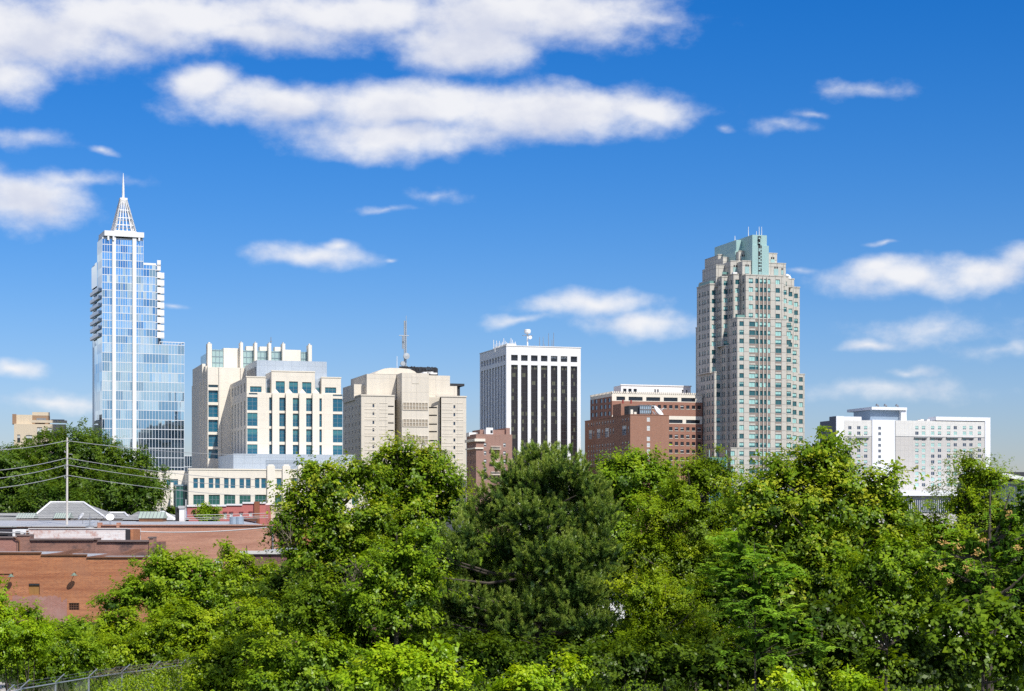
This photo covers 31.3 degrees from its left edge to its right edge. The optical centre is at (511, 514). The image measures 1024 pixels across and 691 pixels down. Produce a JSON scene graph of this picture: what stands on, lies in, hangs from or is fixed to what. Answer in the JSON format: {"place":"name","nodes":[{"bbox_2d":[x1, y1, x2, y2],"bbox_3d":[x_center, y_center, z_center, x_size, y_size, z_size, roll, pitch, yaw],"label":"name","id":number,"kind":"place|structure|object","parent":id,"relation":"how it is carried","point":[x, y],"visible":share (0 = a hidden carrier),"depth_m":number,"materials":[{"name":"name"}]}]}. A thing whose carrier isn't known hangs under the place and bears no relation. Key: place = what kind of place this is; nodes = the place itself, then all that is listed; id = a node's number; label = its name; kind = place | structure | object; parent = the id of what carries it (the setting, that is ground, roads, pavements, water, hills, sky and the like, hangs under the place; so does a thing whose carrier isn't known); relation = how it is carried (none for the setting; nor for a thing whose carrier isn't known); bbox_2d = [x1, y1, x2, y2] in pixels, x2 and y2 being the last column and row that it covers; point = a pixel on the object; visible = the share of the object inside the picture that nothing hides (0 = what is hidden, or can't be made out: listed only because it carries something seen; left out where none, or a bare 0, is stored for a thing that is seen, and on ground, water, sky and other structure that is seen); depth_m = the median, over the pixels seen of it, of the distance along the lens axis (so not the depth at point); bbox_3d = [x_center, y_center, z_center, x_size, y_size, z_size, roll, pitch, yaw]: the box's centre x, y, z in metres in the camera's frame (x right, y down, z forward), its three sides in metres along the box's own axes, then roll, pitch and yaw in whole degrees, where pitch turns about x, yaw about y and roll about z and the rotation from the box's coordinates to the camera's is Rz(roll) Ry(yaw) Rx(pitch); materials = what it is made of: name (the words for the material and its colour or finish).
{"place":"outdoors","nodes":[
{"label":"outdoors","id":0,"kind":"place"},
{"bbox_2d":[0,513,17,519],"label":"flat roof building","id":1,"kind":"structure","parent":0,"point":[3,516],"depth_m":215.00,"materials":[{"name":"metal"}]},
{"bbox_2d":[12,412,66,512],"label":"stone building","id":2,"kind":"structure","parent":0,"point":[27,426],"depth_m":903.28,"materials":[{"name":"stone"}]},
{"bbox_2d":[0,549,175,621],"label":"brick warehouse","id":3,"kind":"structure","parent":0,"point":[62,584],"depth_m":145.00,"materials":[{"name":"brick"}]},
{"bbox_2d":[0,534,165,555],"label":"brick shed","id":4,"kind":"structure","parent":3,"relation":"on","point":[23,542],"depth_m":156.00,"materials":[{"name":"brick"}]},
{"bbox_2d":[240,548,402,647],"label":"shaded building","id":5,"kind":"structure","parent":0,"point":[264,555],"depth_m":116.75,"materials":[{"name":"brown brick"}]},
{"bbox_2d":[465,428,511,532],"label":"brick building","id":6,"kind":"structure","parent":0,"point":[481,444],"depth_m":642.29,"materials":[{"name":"red brick"}]},
{"bbox_2d":[0,534,1007,690],"bbox_3d":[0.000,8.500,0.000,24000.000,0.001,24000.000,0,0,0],"label":"ground","id":7,"kind":"structure","parent":0,"point":[61,686],"depth_m":91.13,"materials":[{"name":"soil"}]},
{"bbox_2d":[10,597,57,690],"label":"dark bush","id":8,"kind":"object","parent":7,"relation":"on","point":[37,615],"visible":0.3,"depth_m":87.87,"materials":[{"name":"green plant"}]},
{"bbox_2d":[0,440,69,512],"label":"oak tree","id":9,"kind":"object","parent":7,"relation":"on","point":[8,463],"visible":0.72,"depth_m":265.30,"materials":[{"name":"green plant"}]},
{"bbox_2d":[0,574,72,690],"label":"sunny bush","id":10,"kind":"object","parent":7,"relation":"on","point":[15,643],"visible":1,"depth_m":75.71,"materials":[{"name":"green plant"}]},
{"bbox_2d":[0,520,98,528],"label":"metal roof building","id":11,"kind":"structure","parent":7,"relation":"on","point":[15,524],"depth_m":189.95,"materials":[{"name":"metal"}]},
{"bbox_2d":[53,512,73,519],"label":"rooftop skylight","id":12,"kind":"object","parent":11,"relation":"on","point":[60,516],"visible":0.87,"depth_m":198.61,"materials":[{"name":"glass"}]},
{"bbox_2d":[0,474,104,512],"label":"oak tree","id":13,"kind":"object","parent":7,"relation":"on","point":[45,495],"visible":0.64,"depth_m":253.45,"materials":[{"name":"green plant"}]},
{"bbox_2d":[0,619,118,690],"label":"bush","id":14,"kind":"object","parent":7,"relation":"on","point":[77,656],"visible":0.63,"depth_m":79.37,"materials":[{"name":"green plant"}]},
{"bbox_2d":[64,438,72,527],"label":"utility pole","id":15,"kind":"object","parent":7,"relation":"on","point":[66,467],"visible":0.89,"depth_m":187.91,"materials":[{"name":"grey wood"}]},
{"bbox_2d":[68,475,250,495],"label":"overhead wire","id":16,"kind":"object","parent":15,"relation":"attached to","point":[159,488],"visible":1,"depth_m":203.42,"materials":[{"name":"grey metal"}]},
{"bbox_2d":[70,465,255,486],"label":"overhead wire","id":17,"kind":"object","parent":15,"relation":"attached to","point":[160,478],"visible":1,"depth_m":203.51,"materials":[{"name":"grey metal"}]},
{"bbox_2d":[0,528,140,539],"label":"peeling white building","id":18,"kind":"structure","parent":7,"relation":"on","point":[118,533],"depth_m":165.00,"materials":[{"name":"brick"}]},
{"bbox_2d":[84,513,94,527],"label":"aerial mast","id":19,"kind":"object","parent":18,"relation":"on","point":[88,526],"visible":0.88,"depth_m":169.93,"materials":[{"name":"grey metal"}]},
{"bbox_2d":[140,527,270,532],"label":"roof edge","id":20,"kind":"object","parent":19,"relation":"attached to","point":[204,531],"visible":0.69,"depth_m":171.76,"materials":[{"name":"grey metal"}]},
{"bbox_2d":[52,614,100,648],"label":"bush","id":21,"kind":"object","parent":7,"relation":"on","point":[79,624],"visible":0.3,"depth_m":95.54,"materials":[{"name":"green plant"}]},
{"bbox_2d":[37,501,123,520],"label":"hip roof house","id":22,"kind":"structure","parent":7,"relation":"on","point":[50,509],"depth_m":208.12,"materials":[{"name":"grey metal"}]},
{"bbox_2d":[0,416,172,511],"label":"oak tree","id":23,"kind":"object","parent":7,"relation":"on","point":[84,451],"visible":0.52,"depth_m":281.72,"materials":[{"name":"green plant"}]},
{"bbox_2d":[7,656,198,690],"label":"chain link fence","id":24,"kind":"object","parent":7,"relation":"on","point":[56,683],"visible":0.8,"depth_m":72.39,"materials":[{"name":"metal"}]},
{"bbox_2d":[87,659,205,690],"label":"fence vine","id":25,"kind":"object","parent":24,"relation":"attached to","point":[145,684],"visible":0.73,"depth_m":77.00,"materials":[{"name":"green plant"}]},
{"bbox_2d":[86,600,150,675],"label":"bush","id":26,"kind":"object","parent":7,"relation":"on","point":[105,623],"visible":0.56,"depth_m":92.67,"materials":[{"name":"green plant"}]},
{"bbox_2d":[72,465,176,514],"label":"oak tree","id":27,"kind":"object","parent":7,"relation":"on","point":[112,497],"visible":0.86,"depth_m":260.29,"materials":[{"name":"green plant"}]},
{"bbox_2d":[80,631,183,690],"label":"bush","id":28,"kind":"object","parent":7,"relation":"on","point":[126,650],"visible":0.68,"depth_m":83.36,"materials":[{"name":"green plant"}]},
{"bbox_2d":[18,670,249,690],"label":"grass","id":29,"kind":"structure","parent":7,"relation":"on","point":[84,688],"depth_m":88.20,"materials":[{"name":"green plant"}]},
{"bbox_2d":[90,174,191,471],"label":"glass tower","id":30,"kind":"structure","parent":7,"relation":"on","point":[137,381],"depth_m":856.67,"materials":[{"name":"glass"}]},
{"bbox_2d":[123,511,188,520],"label":"gable house","id":31,"kind":"structure","parent":7,"relation":"on","point":[133,517],"depth_m":201.25,"materials":[{"name":"grey"}]},
{"bbox_2d":[9,516,254,518],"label":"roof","id":32,"kind":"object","parent":31,"relation":"attached to","point":[126,518],"visible":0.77,"depth_m":200.59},
{"bbox_2d":[86,542,237,668],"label":"climbing mound","id":33,"kind":"object","parent":7,"relation":"on","point":[167,575],"visible":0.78,"depth_m":97.08,"materials":[{"name":"green plant"}]},
{"bbox_2d":[175,506,185,520],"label":"white pillar","id":34,"kind":"structure","parent":7,"relation":"on","point":[179,513],"depth_m":195.00,"materials":[{"name":"paint"}]},
{"bbox_2d":[124,595,245,688],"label":"bush","id":35,"kind":"object","parent":7,"relation":"on","point":[169,626],"visible":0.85,"depth_m":83.39,"materials":[{"name":"green plant"}]},
{"bbox_2d":[97,517,316,602],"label":"salmon brick building","id":36,"kind":"structure","parent":7,"relation":"on","point":[203,541],"depth_m":175.00,"materials":[{"name":"brick"}]},
{"bbox_2d":[138,511,167,521],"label":"rooftop skylight","id":37,"kind":"object","parent":36,"relation":"on","point":[154,516],"visible":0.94,"depth_m":192.31,"materials":[{"name":"glass"}]},
{"bbox_2d":[191,501,225,520],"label":"round shrub","id":38,"kind":"object","parent":7,"relation":"on","point":[205,510],"visible":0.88,"depth_m":214.54,"materials":[{"name":"green plant"}]},
{"bbox_2d":[173,615,284,690],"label":"bush","id":39,"kind":"object","parent":7,"relation":"on","point":[213,668],"visible":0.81,"depth_m":77.48,"materials":[{"name":"green plant"}]},
{"bbox_2d":[187,502,270,524],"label":"pink building","id":40,"kind":"structure","parent":7,"relation":"on","point":[242,509],"depth_m":235.00,"materials":[{"name":"brick"}]},
{"bbox_2d":[206,535,282,674],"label":"young tree","id":41,"kind":"object","parent":7,"relation":"on","point":[232,580],"visible":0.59,"depth_m":89.68,"materials":[{"name":"green plant"}]},
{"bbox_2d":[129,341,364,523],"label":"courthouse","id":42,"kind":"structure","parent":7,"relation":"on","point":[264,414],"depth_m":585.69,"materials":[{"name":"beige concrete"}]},
{"bbox_2d":[193,495,203,504],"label":"window","id":43,"kind":"structure","parent":42,"relation":"in","point":[199,499],"depth_m":561.18,"materials":[{"name":"green glass"}]},
{"bbox_2d":[208,420,217,431],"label":"window","id":44,"kind":"structure","parent":42,"relation":"in","point":[212,424],"depth_m":613.56,"materials":[{"name":"teal glass"}]},
{"bbox_2d":[208,435,217,446],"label":"window","id":45,"kind":"structure","parent":42,"relation":"in","point":[212,439],"depth_m":613.56,"materials":[{"name":"teal glass"}]},
{"bbox_2d":[208,405,217,416],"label":"window","id":46,"kind":"structure","parent":42,"relation":"in","point":[212,409],"depth_m":613.56,"materials":[{"name":"teal glass"}]},
{"bbox_2d":[208,390,217,401],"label":"window","id":47,"kind":"structure","parent":42,"relation":"in","point":[212,394],"depth_m":613.48,"materials":[{"name":"teal glass"}]},
{"bbox_2d":[208,449,217,458],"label":"window","id":48,"kind":"structure","parent":42,"relation":"in","point":[212,453],"depth_m":613.63,"materials":[{"name":"teal glass"}]},
{"bbox_2d":[209,495,219,504],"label":"window","id":49,"kind":"structure","parent":42,"relation":"in","point":[213,499],"depth_m":562.69,"materials":[{"name":"green glass"}]},
{"bbox_2d":[224,495,234,504],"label":"window","id":50,"kind":"structure","parent":42,"relation":"in","point":[228,499],"depth_m":564.06,"materials":[{"name":"green glass"}]},
{"bbox_2d":[247,397,256,409],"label":"window","id":51,"kind":"structure","parent":42,"relation":"in","point":[251,401],"depth_m":580.97,"materials":[{"name":"teal glass"}]},
{"bbox_2d":[247,413,256,425],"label":"window","id":52,"kind":"structure","parent":42,"relation":"in","point":[251,417],"depth_m":580.97,"materials":[{"name":"teal glass"}]},
{"bbox_2d":[247,428,256,441],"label":"window","id":53,"kind":"structure","parent":42,"relation":"in","point":[251,433],"depth_m":580.97,"materials":[{"name":"teal glass"}]},
{"bbox_2d":[247,444,256,453],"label":"window","id":54,"kind":"structure","parent":42,"relation":"in","point":[251,448],"depth_m":580.97,"materials":[{"name":"teal glass"}]},
{"bbox_2d":[276,381,284,392],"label":"window","id":55,"kind":"structure","parent":42,"relation":"in","point":[280,385],"depth_m":583.67,"materials":[{"name":"teal glass"}]},
{"bbox_2d":[333,399,341,411],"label":"window","id":56,"kind":"structure","parent":42,"relation":"in","point":[337,403],"depth_m":588.97,"materials":[{"name":"teal glass"}]},
{"bbox_2d":[333,414,341,426],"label":"window","id":57,"kind":"structure","parent":42,"relation":"in","point":[337,418],"depth_m":588.97,"materials":[{"name":"teal glass"}]},
{"bbox_2d":[333,430,341,442],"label":"window","id":58,"kind":"structure","parent":42,"relation":"in","point":[337,434],"depth_m":588.97,"materials":[{"name":"teal glass"}]},
{"bbox_2d":[218,593,298,690],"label":"bush","id":59,"kind":"object","parent":7,"relation":"on","point":[238,621],"visible":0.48,"depth_m":79.51,"materials":[{"name":"green plant"}]},
{"bbox_2d":[225,630,363,690],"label":"bush","id":60,"kind":"object","parent":7,"relation":"on","point":[303,663],"visible":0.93,"depth_m":63.59,"materials":[{"name":"green plant"}]},
{"bbox_2d":[238,560,358,642],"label":"shaded tree","id":61,"kind":"object","parent":7,"relation":"on","point":[276,583],"visible":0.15,"depth_m":83.36,"materials":[{"name":"green plant"}]},
{"bbox_2d":[252,565,371,687],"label":"bush","id":62,"kind":"object","parent":7,"relation":"on","point":[313,604],"visible":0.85,"depth_m":66.54,"materials":[{"name":"green plant"}]},
{"bbox_2d":[256,448,407,690],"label":"loose tree","id":63,"kind":"object","parent":7,"relation":"on","point":[333,526],"visible":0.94,"depth_m":71.54,"materials":[{"name":"green plant"}]},
{"bbox_2d":[316,606,454,666],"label":"bush","id":64,"kind":"object","parent":7,"relation":"on","point":[363,641],"visible":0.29,"depth_m":67.63,"materials":[{"name":"green plant"}]},
{"bbox_2d":[327,518,469,690],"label":"bright tree","id":65,"kind":"object","parent":7,"relation":"on","point":[388,574],"visible":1,"depth_m":65.58,"materials":[{"name":"green plant"}]},
{"bbox_2d":[341,499,460,641],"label":"shaded tree","id":66,"kind":"object","parent":7,"relation":"on","point":[426,601],"visible":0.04,"depth_m":87.34,"materials":[{"name":"green plant"}]},
{"bbox_2d":[319,633,486,690],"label":"shrub","id":67,"kind":"object","parent":7,"relation":"on","point":[396,668],"visible":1,"depth_m":45.64,"materials":[{"name":"green plant"}]},
{"bbox_2d":[342,321,466,536],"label":"building","id":68,"kind":"structure","parent":7,"relation":"on","point":[426,404],"depth_m":668.81,"materials":[{"name":"beige concrete"}]},
{"bbox_2d":[347,429,481,647],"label":"dense tree","id":69,"kind":"object","parent":7,"relation":"on","point":[415,470],"visible":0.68,"depth_m":77.36,"materials":[{"name":"green plant"}]},
{"bbox_2d":[403,620,645,690],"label":"shrub","id":70,"kind":"object","parent":7,"relation":"on","point":[492,657],"visible":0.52,"depth_m":65.50,"materials":[{"name":"green plant"}]},
{"bbox_2d":[485,660,564,690],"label":"shrub","id":71,"kind":"object","parent":7,"relation":"on","point":[529,680],"visible":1,"depth_m":45.88,"materials":[{"name":"green plant"}]},
{"bbox_2d":[418,439,639,690],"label":"pine tree","id":72,"kind":"object","parent":7,"relation":"on","point":[518,599],"visible":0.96,"depth_m":68.95,"materials":[{"name":"green plant"}]},
{"bbox_2d":[479,329,580,534],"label":"office block","id":73,"kind":"structure","parent":7,"relation":"on","point":[528,393],"depth_m":766.56,"materials":[{"name":"white paint"}]},
{"bbox_2d":[430,523,659,668],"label":"shaded tree","id":74,"kind":"object","parent":7,"relation":"on","point":[578,641],"visible":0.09,"depth_m":93.97,"materials":[{"name":"green plant"}]},
{"bbox_2d":[68,638,1021,690],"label":"undergrowth","id":75,"kind":"object","parent":7,"relation":"on","point":[778,688],"visible":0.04,"depth_m":84.58,"materials":[{"name":"green plant"}]},
{"bbox_2d":[547,649,606,690],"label":"shrub","id":76,"kind":"object","parent":7,"relation":"on","point":[575,676],"visible":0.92,"depth_m":57.82,"materials":[{"name":"green plant"}]},
{"bbox_2d":[585,400,668,533],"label":"brick hotel","id":77,"kind":"structure","parent":7,"relation":"on","point":[631,424],"depth_m":737.33,"materials":[{"name":"brown brick"},{"name":"blue glass"},{"name":"dark metal"}]},
{"bbox_2d":[586,442,685,681],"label":"round tree","id":78,"kind":"object","parent":7,"relation":"on","point":[630,473],"visible":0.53,"depth_m":91.25,"materials":[{"name":"green plant"}]},
{"bbox_2d":[590,384,701,532],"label":"brick office","id":79,"kind":"structure","parent":7,"relation":"on","point":[681,405],"depth_m":809.99,"materials":[{"name":"brown brick"}]},
{"bbox_2d":[584,628,738,690],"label":"bush","id":80,"kind":"object","parent":7,"relation":"on","point":[634,664],"visible":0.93,"depth_m":56.69,"materials":[{"name":"green plant"}]},
{"bbox_2d":[320,528,1012,576],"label":"treeline","id":81,"kind":"object","parent":7,"relation":"on","point":[484,533],"depth_m":336.73,"materials":[{"name":"plant"}]},
{"bbox_2d":[601,563,738,690],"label":"feathery tree","id":82,"kind":"object","parent":7,"relation":"on","point":[649,601],"visible":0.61,"depth_m":67.64,"materials":[{"name":"green plant"}]},
{"bbox_2d":[596,566,760,690],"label":"understorey tree","id":83,"kind":"object","parent":7,"relation":"on","point":[716,599],"visible":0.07,"depth_m":75.34,"materials":[{"name":"green plant"}]},
{"bbox_2d":[610,443,753,690],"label":"feathery tree","id":84,"kind":"object","parent":7,"relation":"on","point":[684,500],"visible":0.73,"depth_m":73.56,"materials":[{"name":"green plant"}]},
{"bbox_2d":[648,534,855,684],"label":"shaded tree","id":85,"kind":"object","parent":7,"relation":"on","point":[737,590],"visible":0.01,"depth_m":89.03,"materials":[{"name":"green plant"}]},
{"bbox_2d":[675,633,831,690],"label":"bush","id":86,"kind":"object","parent":7,"relation":"on","point":[735,677],"visible":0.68,"depth_m":56.56,"materials":[{"name":"green plant"}]},
{"bbox_2d":[677,528,847,690],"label":"sumac tree","id":87,"kind":"object","parent":7,"relation":"on","point":[758,645],"visible":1,"depth_m":51.89,"materials":[{"name":"green plant"}]},
{"bbox_2d":[721,564,885,669],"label":"understorey tree","id":88,"kind":"object","parent":7,"relation":"on","point":[782,606],"visible":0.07,"depth_m":73.38,"materials":[{"name":"green plant"}]},
{"bbox_2d":[694,425,929,689],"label":"elm tree","id":89,"kind":"object","parent":7,"relation":"on","point":[812,526],"visible":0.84,"depth_m":61.41,"materials":[{"name":"green plant"}]},
{"bbox_2d":[752,661,889,690],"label":"shrub","id":90,"kind":"object","parent":7,"relation":"on","point":[790,681],"visible":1,"depth_m":47.83,"materials":[{"name":"green plant"}]},
{"bbox_2d":[741,593,916,690],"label":"bush","id":91,"kind":"object","parent":7,"relation":"on","point":[821,675],"visible":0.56,"depth_m":56.64,"materials":[{"name":"green plant"}]},
{"bbox_2d":[818,519,942,688],"bbox_3d":[11.730,4.312,57.818,3.993,8.380,2.959,0,0,0],"label":"bright tree","id":92,"kind":"object","parent":7,"relation":"on","point":[881,594],"visible":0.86,"depth_m":57.75,"materials":[{"name":"green plant"}]},
{"bbox_2d":[836,597,938,690],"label":"leaf tree","id":93,"kind":"object","parent":7,"relation":"on","point":[887,621],"visible":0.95,"depth_m":53.84,"materials":[{"name":"green plant"}]},
{"bbox_2d":[820,404,989,528],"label":"white hotel","id":94,"kind":"structure","parent":7,"relation":"on","point":[889,433],"depth_m":933.24,"materials":[{"name":"white painted concrete"},{"name":"blue glass"}]},
{"bbox_2d":[848,426,880,475],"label":"window","id":95,"kind":"structure","parent":94,"relation":"in","point":[849,427],"depth_m":924.77,"materials":[{"name":"grey glass"}]},
{"bbox_2d":[851,521,1023,687],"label":"shaded tree","id":96,"kind":"object","parent":7,"relation":"on","point":[985,566],"visible":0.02,"depth_m":89.14,"materials":[{"name":"green plant"}]},
{"bbox_2d":[873,523,1023,690],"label":"understorey tree","id":97,"kind":"object","parent":7,"relation":"on","point":[1018,562],"visible":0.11,"depth_m":69.43,"materials":[{"name":"green plant"}]},
{"bbox_2d":[881,624,1023,690],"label":"bush","id":98,"kind":"object","parent":7,"relation":"on","point":[937,669],"visible":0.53,"depth_m":56.50,"materials":[{"name":"green plant"}]},
{"bbox_2d":[901,447,1023,661],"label":"feathery tree","id":99,"kind":"object","parent":7,"relation":"on","point":[965,501],"visible":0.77,"depth_m":65.73,"materials":[{"name":"green plant"}]},
{"bbox_2d":[906,585,1023,690],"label":"leaf tree","id":100,"kind":"object","parent":7,"relation":"on","point":[987,651],"visible":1,"depth_m":49.69,"materials":[{"name":"green plant"}]},
{"bbox_2d":[913,475,1023,690],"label":"seed tree","id":101,"kind":"object","parent":7,"relation":"on","point":[994,552],"visible":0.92,"depth_m":54.86,"materials":[{"name":"green plant"}]},
{"bbox_2d":[957,472,1023,524],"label":"convention hall","id":102,"kind":"structure","parent":7,"relation":"on","point":[1016,477],"depth_m":766.47,"materials":[{"name":"white paint"}]},
{"bbox_2d":[0,0,1023,501],"label":"sky","id":103,"kind":"structure","parent":0,"point":[330,176],"materials":[{"name":"blue"}]},
{"bbox_2d":[695,227,804,530],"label":"stepped tower","id":104,"kind":"structure","parent":0,"point":[750,382],"depth_m":796.40,"materials":[{"name":"beige concrete"}]},
{"bbox_2d":[704,278,802,479],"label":"window","id":105,"kind":"structure","parent":104,"relation":"in","point":[789,326],"depth_m":799.93,"materials":[{"name":"grey glass"}]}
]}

